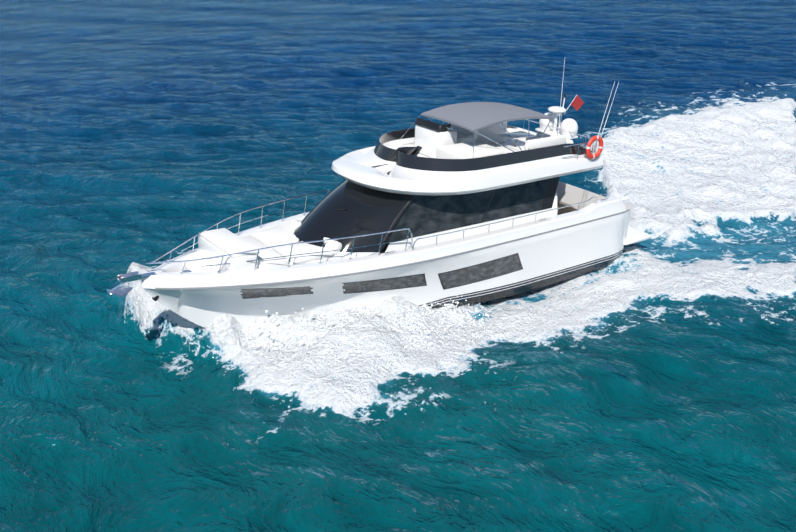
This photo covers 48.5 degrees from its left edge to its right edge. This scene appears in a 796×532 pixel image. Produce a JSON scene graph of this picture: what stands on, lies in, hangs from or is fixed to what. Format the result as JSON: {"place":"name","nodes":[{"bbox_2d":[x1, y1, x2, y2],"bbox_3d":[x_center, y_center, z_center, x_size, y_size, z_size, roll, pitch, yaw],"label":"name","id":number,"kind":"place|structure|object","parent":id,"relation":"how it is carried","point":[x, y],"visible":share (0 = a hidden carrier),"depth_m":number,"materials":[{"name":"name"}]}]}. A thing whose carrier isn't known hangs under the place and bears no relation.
{"place":"outdoors","nodes":[
{"label":"outdoors","id":0,"kind":"place"},
{"bbox_2d":[0,0,795,531],"bbox_3d":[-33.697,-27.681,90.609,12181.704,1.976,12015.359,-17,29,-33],"label":"sea","id":1,"kind":"structure","parent":0,"point":[644,386],"depth_m":26.52,"materials":[{"name":"liquid"}]},
{"bbox_2d":[217,296,505,367],"bbox_3d":[-1.791,0.829,25.517,7.449,1.168,8.295,-17,29,-33],"label":"spray","id":2,"kind":"object","parent":1,"relation":"on","point":[321,326],"visible":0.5,"depth_m":24.02,"materials":[{"name":"white liquid"}]},
{"bbox_2d":[141,181,651,327],"bbox_3d":[0.655,-0.202,27.509,17.745,3.178,4.760,-13,27,-35],"label":"hull","id":3,"kind":"object","parent":1,"relation":"in","point":[546,259],"visible":0.6,"depth_m":25.20,"materials":[{"name":"paint"}]},
{"bbox_2d":[106,198,607,296],"bbox_3d":[-0.736,-1.138,25.956,15.820,0.854,4.322,-13,27,-35],"label":"deck fitting","id":4,"kind":"object","parent":3,"relation":"on","point":[218,242],"visible":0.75,"depth_m":23.36,"materials":[{"name":"white"}]},
{"bbox_2d":[145,189,596,273],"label":"rails","id":5,"kind":"object","parent":3,"relation":"on","point":[290,255],"visible":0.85,"depth_m":23.73,"materials":[{"name":"silver metal"}]},
{"bbox_2d":[155,209,629,298],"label":"hull trim","id":6,"kind":"structure","parent":3,"relation":"attached to","point":[481,271],"depth_m":24.86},
{"bbox_2d":[294,177,559,258],"bbox_3d":[0.726,-1.709,26.901,8.970,2.332,3.488,-13,27,-35],"label":"deckhouse","id":7,"kind":"object","parent":3,"relation":"on","point":[345,208],"visible":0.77,"depth_m":24.98,"materials":[{"name":"black glass"}]},
{"bbox_2d":[331,118,602,195],"bbox_3d":[1.898,-3.635,27.010,8.450,1.414,4.440,-13,27,-35],"label":"flybridge","id":8,"kind":"object","parent":7,"relation":"on","point":[424,157],"visible":0.98,"depth_m":25.88,"materials":[{"name":"white plastic"}]},
{"bbox_2d":[399,61,618,159],"bbox_3d":[3.717,-4.903,27.831,6.389,3.210,4.234,-13,27,-35],"label":"top gear","id":9,"kind":"object","parent":8,"relation":"on","point":[473,116],"visible":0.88,"depth_m":27.29,"materials":[{"name":"grey fabric"}]}
]}

